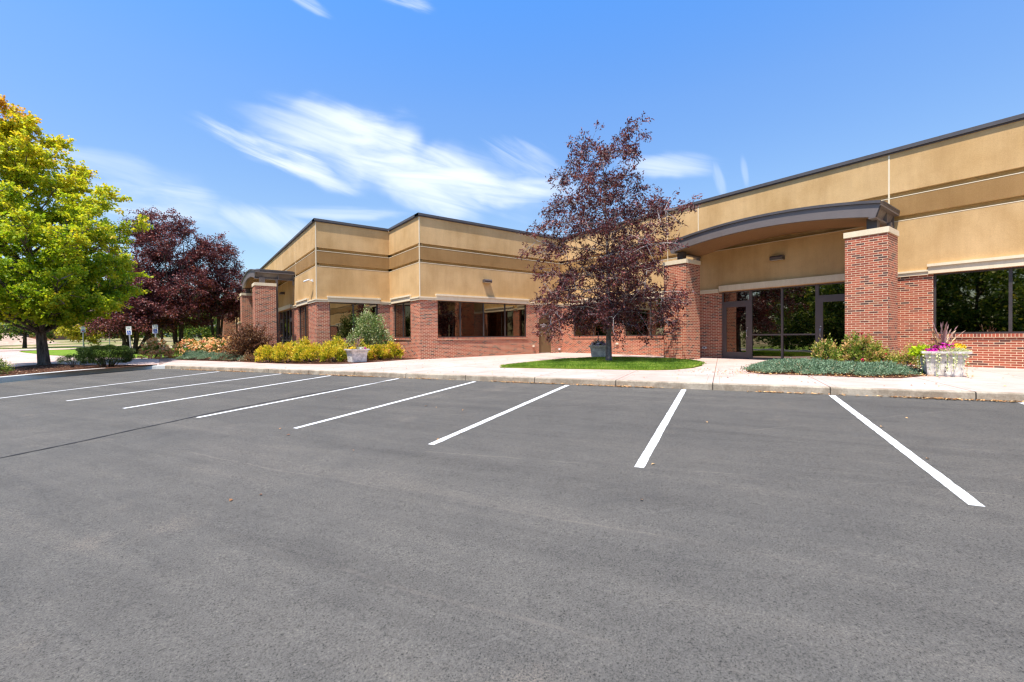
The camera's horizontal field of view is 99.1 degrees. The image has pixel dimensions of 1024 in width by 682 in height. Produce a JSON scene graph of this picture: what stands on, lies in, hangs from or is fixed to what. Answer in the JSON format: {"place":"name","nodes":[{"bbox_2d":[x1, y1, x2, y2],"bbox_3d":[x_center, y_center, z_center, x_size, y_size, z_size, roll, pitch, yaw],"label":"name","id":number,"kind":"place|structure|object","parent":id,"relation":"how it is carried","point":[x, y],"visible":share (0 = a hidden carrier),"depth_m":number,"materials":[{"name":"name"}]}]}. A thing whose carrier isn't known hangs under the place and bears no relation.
{"place":"outdoors","nodes":[
{"label":"outdoors","id":0,"kind":"place"},
{"bbox_2d":[0,337,206,350],"bbox_3d":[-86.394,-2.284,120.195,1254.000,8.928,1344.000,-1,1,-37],"label":"ground","id":1,"kind":"structure","parent":0,"point":[70,344],"depth_m":75.25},
{"bbox_2d":[0,333,60,344],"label":"dirt mound","id":2,"kind":"object","parent":1,"relation":"on","point":[15,341],"visible":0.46,"depth_m":77.01,"materials":[{"name":"beige soil"}]},
{"bbox_2d":[3,325,69,339],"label":"distant building","id":3,"kind":"structure","parent":1,"relation":"on","point":[61,338],"depth_m":123.62,"materials":[{"name":"brown"}]},
{"bbox_2d":[0,364,156,376],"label":"mulch bed","id":4,"kind":"object","parent":1,"relation":"on","point":[79,368],"visible":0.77,"depth_m":18.66,"materials":[{"name":"brown wood"}]},
{"bbox_2d":[0,358,15,373],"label":"corner bush","id":5,"kind":"object","parent":4,"relation":"on","point":[5,367],"visible":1,"depth_m":16.79,"materials":[{"name":"green plant"}]},
{"bbox_2d":[55,353,78,366],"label":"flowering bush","id":6,"kind":"object","parent":4,"relation":"on","point":[67,356],"visible":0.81,"depth_m":18.99,"materials":[{"name":"green plant"}]},
{"bbox_2d":[0,94,153,364],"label":"maple tree","id":7,"kind":"object","parent":4,"relation":"on","point":[57,279],"visible":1,"depth_m":20.37,"materials":[{"name":"green plant"}]},
{"bbox_2d":[74,344,136,366],"bbox_3d":[-17.585,0.630,18.933,1.963,1.001,1.385,-1,1,-10],"label":"yew hedge","id":8,"kind":"object","parent":4,"relation":"on","point":[93,356],"visible":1,"depth_m":18.56,"materials":[{"name":"green plant"}]},
{"bbox_2d":[1,357,411,375],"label":"bark chips","id":9,"kind":"object","parent":4,"relation":"on","point":[16,373],"visible":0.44,"depth_m":19.50,"materials":[{"name":"brown wood"}]},
{"bbox_2d":[0,351,158,366],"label":"walkway","id":10,"kind":"structure","parent":1,"relation":"on","point":[17,358],"depth_m":25.77,"materials":[{"name":"concrete"}]},
{"bbox_2d":[126,326,131,354],"bbox_3d":[-23.904,0.123,27.316,0.310,2.080,0.072,-4,1,-7],"label":"accessible parking sign","id":11,"kind":"object","parent":10,"relation":"on","point":[128,331],"visible":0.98,"depth_m":27.28,"materials":[{"name":"white metal"}]},
{"bbox_2d":[152,325,157,342],"bbox_3d":[-21.995,0.070,26.936,0.310,2.140,0.072,-1,1,-7],"label":"accessible parking sign","id":12,"kind":"object","parent":10,"relation":"on","point":[155,329],"visible":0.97,"depth_m":26.90,"materials":[{"name":"white metal"}]},
{"bbox_2d":[0,365,164,382],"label":"curb","id":13,"kind":"structure","parent":1,"relation":"on","point":[15,378],"depth_m":17.18,"materials":[{"name":"grey concrete"}]},
{"bbox_2d":[0,346,171,348],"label":"verge","id":14,"kind":"structure","parent":1,"relation":"on","point":[35,348],"depth_m":56.29,"materials":[{"name":"green plant"}]},
{"bbox_2d":[0,263,66,347],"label":"street tree","id":15,"kind":"object","parent":14,"relation":"on","point":[19,331],"visible":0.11,"depth_m":57.61,"materials":[{"name":"green plant"}]},
{"bbox_2d":[54,319,107,346],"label":"street tree","id":16,"kind":"object","parent":14,"relation":"on","point":[74,333],"visible":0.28,"depth_m":50.72,"materials":[{"name":"yellow plant"}]},
{"bbox_2d":[82,279,165,345],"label":"street tree","id":17,"kind":"object","parent":14,"relation":"on","point":[142,336],"visible":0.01,"depth_m":56.60,"materials":[{"name":"green plant"}]},
{"bbox_2d":[0,346,187,350],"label":"back walk","id":18,"kind":"structure","parent":1,"relation":"on","point":[35,349],"depth_m":52.27,"materials":[{"name":"concrete"}]},
{"bbox_2d":[5,323,201,337],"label":"treeline","id":19,"kind":"object","parent":1,"relation":"on","point":[166,335],"depth_m":145.72,"materials":[{"name":"green plant"}]},
{"bbox_2d":[157,296,185,340],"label":"street tree","id":20,"kind":"object","parent":1,"relation":"on","point":[161,335],"visible":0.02,"depth_m":85.72,"materials":[{"name":"green plant"}]},
{"bbox_2d":[170,292,220,341],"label":"street tree","id":21,"kind":"object","parent":1,"relation":"on","point":[191,335],"visible":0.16,"depth_m":73.93,"materials":[{"name":"green plant"}]},
{"bbox_2d":[0,369,1023,681],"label":"parking lot","id":22,"kind":"structure","parent":1,"relation":"on","point":[736,537],"depth_m":3.37,"materials":[{"name":"grey asphalt"}]},
{"bbox_2d":[3,371,219,397],"bbox_3d":[-12.644,1.370,14.247,0.114,0.240,6.460,0,1,19],"label":"parking line","id":23,"kind":"object","parent":22,"relation":"on","point":[103,385],"visible":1,"depth_m":13.52,"materials":[{"name":"white paint"}]},
{"bbox_2d":[67,374,275,400],"bbox_3d":[-9.665,1.330,13.268,0.114,0.215,5.680,0,1,28],"label":"parking line","id":24,"kind":"object","parent":22,"relation":"on","point":[165,388],"visible":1,"depth_m":12.58,"materials":[{"name":"white paint"}]},
{"bbox_2d":[0,379,396,457],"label":"crack seal","id":25,"kind":"object","parent":22,"relation":"on","point":[166,422],"visible":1,"depth_m":7.63,"materials":[{"name":"black"}]},
{"bbox_2d":[126,375,330,407],"bbox_3d":[-7.279,1.313,12.112,0.116,0.218,5.779,0,1,23],"label":"parking line","id":26,"kind":"object","parent":22,"relation":"on","point":[218,393],"visible":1,"depth_m":11.22,"materials":[{"name":"white paint"}]},
{"bbox_2d":[197,378,398,417],"bbox_3d":[-4.718,1.298,10.821,0.116,0.217,5.729,0,1,25],"label":"parking line","id":27,"kind":"object","parent":22,"relation":"on","point":[288,399],"visible":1,"depth_m":9.90,"materials":[{"name":"white paint"}]},
{"bbox_2d":[295,381,474,427],"bbox_3d":[-2.292,1.281,9.680,0.114,0.215,5.686,0,1,26],"label":"parking line","id":28,"kind":"object","parent":22,"relation":"on","point":[378,406],"visible":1,"depth_m":8.75,"materials":[{"name":"white paint"}]},
{"bbox_2d":[429,385,568,444],"bbox_3d":[0.154,1.264,8.510,0.118,0.217,5.719,0,1,26],"label":"parking line","id":29,"kind":"object","parent":22,"relation":"on","point":[476,424],"visible":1,"depth_m":7.45,"materials":[{"name":"white paint"}]},
{"bbox_2d":[181,358,1023,500],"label":"fallen leaves","id":30,"kind":"object","parent":22,"relation":"on","point":[691,372],"visible":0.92,"depth_m":10.66,"materials":[{"name":"brown plant"}]},
{"bbox_2d":[634,389,685,467],"bbox_3d":[2.647,1.245,7.343,0.117,0.215,5.675,0,1,26],"label":"parking line","id":31,"kind":"object","parent":22,"relation":"on","point":[643,459],"visible":1,"depth_m":6.11,"materials":[{"name":"white paint"}]},
{"bbox_2d":[829,395,984,506],"bbox_3d":[5.126,1.227,6.165,0.117,0.214,5.655,0,1,26],"label":"parking line","id":32,"kind":"object","parent":22,"relation":"on","point":[962,494],"visible":1,"depth_m":4.74,"materials":[{"name":"white paint"}]},
{"bbox_2d":[165,365,1023,401],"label":"curb","id":33,"kind":"structure","parent":1,"relation":"on","point":[923,393],"depth_m":9.98,"materials":[{"name":"concrete"}]},
{"bbox_2d":[220,113,1023,368],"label":"office building","id":34,"kind":"structure","parent":1,"relation":"on","point":[892,248],"depth_m":17.44,"materials":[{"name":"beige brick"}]},
{"bbox_2d":[280,321,282,342],"bbox_3d":[-16.054,-0.245,30.467,0.045,2.320,1.085,-1,1,-37],"label":"door","id":35,"kind":"structure","parent":34,"relation":"in","point":[281,322],"depth_m":30.64,"materials":[{"name":"black glass"}]},
{"bbox_2d":[290,319,291,341],"bbox_3d":[-13.945,-0.233,27.655,0.045,2.320,1.085,-1,1,-37],"label":"door","id":36,"kind":"structure","parent":34,"relation":"in","point":[290,319],"depth_m":27.84,"materials":[{"name":"black glass"}]},
{"bbox_2d":[295,298,308,340],"bbox_3d":[-11.730,-1.165,24.528,0.250,2.285,2.910,-1,1,-37],"label":"window","id":37,"kind":"structure","parent":34,"relation":"in","point":[304,318],"depth_m":24.74,"materials":[{"name":"black glass"}]},
{"bbox_2d":[327,296,380,340],"bbox_3d":[-8.363,-1.178,23.184,2.780,2.285,0.250,-1,1,-37],"label":"window","id":38,"kind":"structure","parent":34,"relation":"in","point":[341,315],"depth_m":23.00,"materials":[{"name":"black glass"}]},
{"bbox_2d":[390,295,410,339],"bbox_3d":[-5.835,-1.198,23.054,0.250,2.285,2.580,-1,1,-37],"label":"window","id":39,"kind":"structure","parent":34,"relation":"in","point":[402,315],"depth_m":23.08,"materials":[{"name":"black glass"}]},
{"bbox_2d":[435,294,529,339],"bbox_3d":[-1.430,-1.239,23.522,5.960,2.285,0.250,-1,1,-37],"label":"window","id":40,"kind":"structure","parent":34,"relation":"in","point":[471,319],"depth_m":23.42,"materials":[{"name":"black glass"}]},
{"bbox_2d":[483,279,491,282],"bbox_3d":[-1.318,-3.217,23.413,0.450,0.160,0.270,-1,1,-37],"label":"wall light","id":41,"kind":"object","parent":34,"relation":"attached to","point":[487,281],"visible":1,"depth_m":23.32,"materials":[{"name":"brown metal"}]},
{"bbox_2d":[539,314,549,352],"bbox_3d":[1.928,-0.453,26.187,0.930,2.350,0.070,-1,1,-37],"label":"door","id":42,"kind":"structure","parent":34,"relation":"in","point":[544,347],"depth_m":26.16,"materials":[{"name":"beige paint"}]},
{"bbox_2d":[571,297,613,337],"bbox_3d":[4.588,-1.304,24.900,0.250,2.285,3.350,-1,1,-37],"label":"window","id":43,"kind":"structure","parent":34,"relation":"in","point":[576,334],"depth_m":25.03,"materials":[{"name":"black glass"}]},
{"bbox_2d":[622,291,663,337],"bbox_3d":[6.957,-1.290,21.740,0.250,2.285,3.590,-1,1,-37],"label":"window","id":44,"kind":"structure","parent":34,"relation":"in","point":[647,310],"depth_m":22.01,"materials":[{"name":"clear glass"}]},
{"bbox_2d":[723,302,748,357],"bbox_3d":[9.472,-0.438,18.483,0.131,2.320,1.085,-1,1,-37],"label":"door","id":45,"kind":"structure","parent":34,"relation":"in","point":[735,315],"depth_m":18.51,"materials":[{"name":"glass"}]},
{"bbox_2d":[769,255,784,260],"bbox_3d":[10.312,-3.234,16.978,0.270,0.160,0.450,-1,1,-37],"label":"wall light","id":46,"kind":"object","parent":34,"relation":"attached to","point":[777,257],"visible":1,"depth_m":16.89,"materials":[{"name":"brown metal"}]},
{"bbox_2d":[819,296,844,359],"bbox_3d":[11.611,-0.425,15.630,0.131,2.320,1.085,-1,1,-37],"label":"door","id":47,"kind":"structure","parent":34,"relation":"in","point":[831,309],"depth_m":15.75,"materials":[{"name":"black glass"}]},
{"bbox_2d":[927,254,1023,336],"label":"window","id":48,"kind":"structure","parent":34,"relation":"in","point":[989,302],"depth_m":12.80,"materials":[{"name":"black glass"}]},
{"bbox_2d":[19,348,196,358],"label":"lawn","id":49,"kind":"structure","parent":0,"point":[60,352],"depth_m":41.35,"materials":[{"name":"green plant"}]},
{"bbox_2d":[81,327,84,346],"bbox_3d":[-39.248,-0.067,39.934,0.072,2.510,0.310,0,1,33],"label":"accessible parking sign","id":50,"kind":"object","parent":49,"relation":"on","point":[82,328],"visible":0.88,"depth_m":39.93,"materials":[{"name":"grey metal"}]},
{"bbox_2d":[72,270,183,353],"bbox_3d":[-30.876,-2.324,35.502,6.995,6.927,7.774,-1,1,-37],"label":"purple tree","id":51,"kind":"object","parent":49,"relation":"on","point":[144,313],"visible":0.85,"depth_m":35.02,"materials":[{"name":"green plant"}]},
{"bbox_2d":[103,207,184,344],"bbox_3d":[-32.978,-5.644,39.924,6.542,13.371,7.297,0,1,21],"label":"purple tree","id":52,"kind":"object","parent":49,"relation":"on","point":[151,232],"visible":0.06,"depth_m":39.23,"materials":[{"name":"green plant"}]},
{"bbox_2d":[137,335,171,358],"bbox_3d":[-21.670,0.367,26.494,1.752,1.524,1.720,-1,1,-37],"label":"flowering bush","id":53,"kind":"object","parent":49,"relation":"on","point":[152,348],"visible":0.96,"depth_m":26.23,"materials":[{"name":"green plant"}]},
{"bbox_2d":[128,207,220,344],"bbox_3d":[-30.538,-5.460,39.151,8.084,12.959,8.706,-1,1,-37],"label":"purple tree","id":54,"kind":"object","parent":49,"relation":"on","point":[186,311],"visible":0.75,"depth_m":38.29,"materials":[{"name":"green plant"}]},
{"bbox_2d":[176,231,250,338],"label":"purple tree","id":55,"kind":"object","parent":49,"relation":"on","point":[217,307],"visible":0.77,"depth_m":40.86,"materials":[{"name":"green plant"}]},
{"bbox_2d":[0,0,1023,299],"label":"sky","id":56,"kind":"structure","parent":0,"point":[256,121],"materials":[{"name":"blue"}]},
{"bbox_2d":[159,352,1023,392],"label":"sidewalk","id":57,"kind":"structure","parent":0,"point":[988,379],"depth_m":12.53,"materials":[{"name":"concrete"}]},
{"bbox_2d":[175,354,414,363],"bbox_3d":[-14.422,0.967,25.759,20.602,0.112,7.677,0,1,40],"label":"mulch bed","id":58,"kind":"object","parent":57,"relation":"on","point":[336,362],"visible":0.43,"depth_m":20.51,"materials":[{"name":"brown wood"}]},
{"bbox_2d":[168,338,201,357],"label":"flowering bush","id":59,"kind":"object","parent":58,"relation":"on","point":[179,348],"visible":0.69,"depth_m":26.52,"materials":[{"name":"beige plant"}]},
{"bbox_2d":[192,337,219,350],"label":"flowering bush","id":60,"kind":"object","parent":58,"relation":"on","point":[202,344],"visible":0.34,"depth_m":26.99,"materials":[{"name":"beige plant"}]},
{"bbox_2d":[174,349,254,359],"bbox_3d":[-15.941,0.723,23.442,7.196,0.576,1.686,0,1,29],"label":"juniper","id":61,"kind":"object","parent":58,"relation":"on","point":[200,354],"visible":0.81,"depth_m":23.44,"materials":[{"name":"green plant"}]},
{"bbox_2d":[203,338,226,357],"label":"flowering bush","id":62,"kind":"object","parent":58,"relation":"on","point":[209,346],"visible":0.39,"depth_m":25.91,"materials":[{"name":"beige plant"}]},
{"bbox_2d":[211,322,284,361],"bbox_3d":[-13.543,0.513,22.654,3.529,3.202,3.379,-1,1,-37],"label":"barberry bush","id":63,"kind":"object","parent":58,"relation":"on","point":[244,343],"visible":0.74,"depth_m":22.15,"materials":[{"name":"brown plant"}]},
{"bbox_2d":[239,352,263,361],"bbox_3d":[-12.492,0.750,21.050,1.153,0.516,1.189,0,1,10],"label":"barberry","id":64,"kind":"object","parent":58,"relation":"on","point":[248,358],"visible":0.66,"depth_m":20.90,"materials":[{"name":"brown plant"}]},
{"bbox_2d":[253,343,277,361],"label":"spirea bush","id":65,"kind":"object","parent":58,"relation":"on","point":[266,352],"visible":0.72,"depth_m":20.03,"materials":[{"name":"yellow plant"}]},
{"bbox_2d":[270,340,299,362],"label":"spirea bush","id":66,"kind":"object","parent":58,"relation":"on","point":[280,351],"visible":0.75,"depth_m":19.66,"materials":[{"name":"yellow plant"}]},
{"bbox_2d":[289,335,320,360],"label":"spirea bush","id":67,"kind":"object","parent":58,"relation":"on","point":[305,341],"visible":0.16,"depth_m":20.79,"materials":[{"name":"yellow plant"}]},
{"bbox_2d":[289,342,326,361],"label":"spirea bush","id":68,"kind":"object","parent":58,"relation":"on","point":[306,351],"visible":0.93,"depth_m":19.48,"materials":[{"name":"yellow plant"}]},
{"bbox_2d":[319,341,347,361],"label":"spirea bush","id":69,"kind":"object","parent":58,"relation":"on","point":[338,352],"visible":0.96,"depth_m":19.58,"materials":[{"name":"yellow plant"}]},
{"bbox_2d":[317,335,351,360],"bbox_3d":[-8.461,0.287,20.866,1.492,1.328,1.399,0,1,-1],"label":"spirea bush","id":70,"kind":"object","parent":58,"relation":"on","point":[335,340],"visible":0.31,"depth_m":20.79,"materials":[{"name":"yellow plant"}]},
{"bbox_2d":[344,334,369,361],"bbox_3d":[-7.003,0.289,19.464,1.234,1.340,0.977,-1,1,-39],"label":"planter","id":71,"kind":"object","parent":58,"relation":"on","point":[356,353],"visible":1,"depth_m":19.35,"materials":[{"name":"concrete"}]},
{"bbox_2d":[353,338,378,358],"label":"spirea bush","id":72,"kind":"object","parent":58,"relation":"on","point":[370,351],"visible":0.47,"depth_m":20.72,"materials":[{"name":"yellow plant"}]},
{"bbox_2d":[346,304,395,346],"bbox_3d":[-7.265,-0.505,22.510,1.850,2.829,2.417,0,1,40],"label":"variegated shrub","id":73,"kind":"object","parent":58,"relation":"on","point":[377,334],"visible":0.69,"depth_m":22.21,"materials":[{"name":"green plant"}]},
{"bbox_2d":[368,343,391,359],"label":"spirea bush","id":74,"kind":"object","parent":58,"relation":"on","point":[384,351],"visible":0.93,"depth_m":20.93,"materials":[{"name":"yellow plant"}]},
{"bbox_2d":[383,341,405,358],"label":"spirea bush","id":75,"kind":"object","parent":58,"relation":"on","point":[396,350],"visible":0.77,"depth_m":21.56,"materials":[{"name":"yellow plant"}]},
{"bbox_2d":[588,333,605,356],"bbox_3d":[3.949,0.191,19.979,0.960,1.207,0.947,0,1,14],"label":"planter","id":76,"kind":"object","parent":57,"relation":"on","point":[598,348],"visible":0.98,"depth_m":19.66,"materials":[{"name":"concrete"}]},
{"bbox_2d":[500,365,701,369],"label":"lawn","id":77,"kind":"structure","parent":57,"relation":"on","point":[676,368],"depth_m":13.89,"materials":[{"name":"green plant"}]},
{"bbox_2d":[499,356,706,368],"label":"lawn grass","id":78,"kind":"structure","parent":77,"relation":"on","point":[630,362],"depth_m":15.36,"materials":[{"name":"green plant"}]},
{"bbox_2d":[515,111,701,360],"bbox_3d":[3.523,-3.879,17.082,7.106,9.451,6.552,0,1,9],"label":"purple tree","id":79,"kind":"object","parent":77,"relation":"on","point":[607,314],"visible":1,"depth_m":16.51,"materials":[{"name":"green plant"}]},
{"bbox_2d":[746,366,926,377],"bbox_3d":[9.395,0.831,12.578,5.400,0.080,4.550,-1,1,-37],"label":"mulch bed","id":80,"kind":"object","parent":57,"relation":"on","point":[851,375],"visible":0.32,"depth_m":10.91,"materials":[{"name":"brown wood"}]},
{"bbox_2d":[810,333,840,360],"bbox_3d":[9.632,0.274,13.403,0.959,1.060,0.888,-1,1,-37],"label":"rose bush","id":81,"kind":"object","parent":80,"relation":"on","point":[820,350],"visible":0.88,"depth_m":13.33,"materials":[{"name":"green plant"}]},
{"bbox_2d":[740,357,924,376],"bbox_3d":[8.857,0.658,12.341,4.274,0.407,3.746,0,1,31],"label":"juniper","id":82,"kind":"object","parent":80,"relation":"on","point":[813,365],"visible":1,"depth_m":11.41,"materials":[{"name":"green plant"}]},
{"bbox_2d":[837,330,890,362],"bbox_3d":[10.441,0.237,13.002,1.683,1.129,1.271,-1,1,-37],"label":"rose bush","id":83,"kind":"object","parent":80,"relation":"on","point":[872,349],"visible":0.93,"depth_m":12.75,"materials":[{"name":"green plant"}]},
{"bbox_2d":[906,321,972,377],"bbox_3d":[10.537,0.176,10.802,1.228,1.394,1.223,0,1,34],"label":"planter","id":84,"kind":"object","parent":57,"relation":"on","point":[942,357],"visible":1,"depth_m":10.50,"materials":[{"name":"stone"}]},
{"bbox_2d":[885,342,924,367],"bbox_3d":[11.178,0.420,12.359,0.991,0.815,1.281,0,1,27],"label":"rose bush","id":85,"kind":"object","parent":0,"point":[906,359],"visible":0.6,"depth_m":12.34,"materials":[{"name":"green plant"}]}
]}

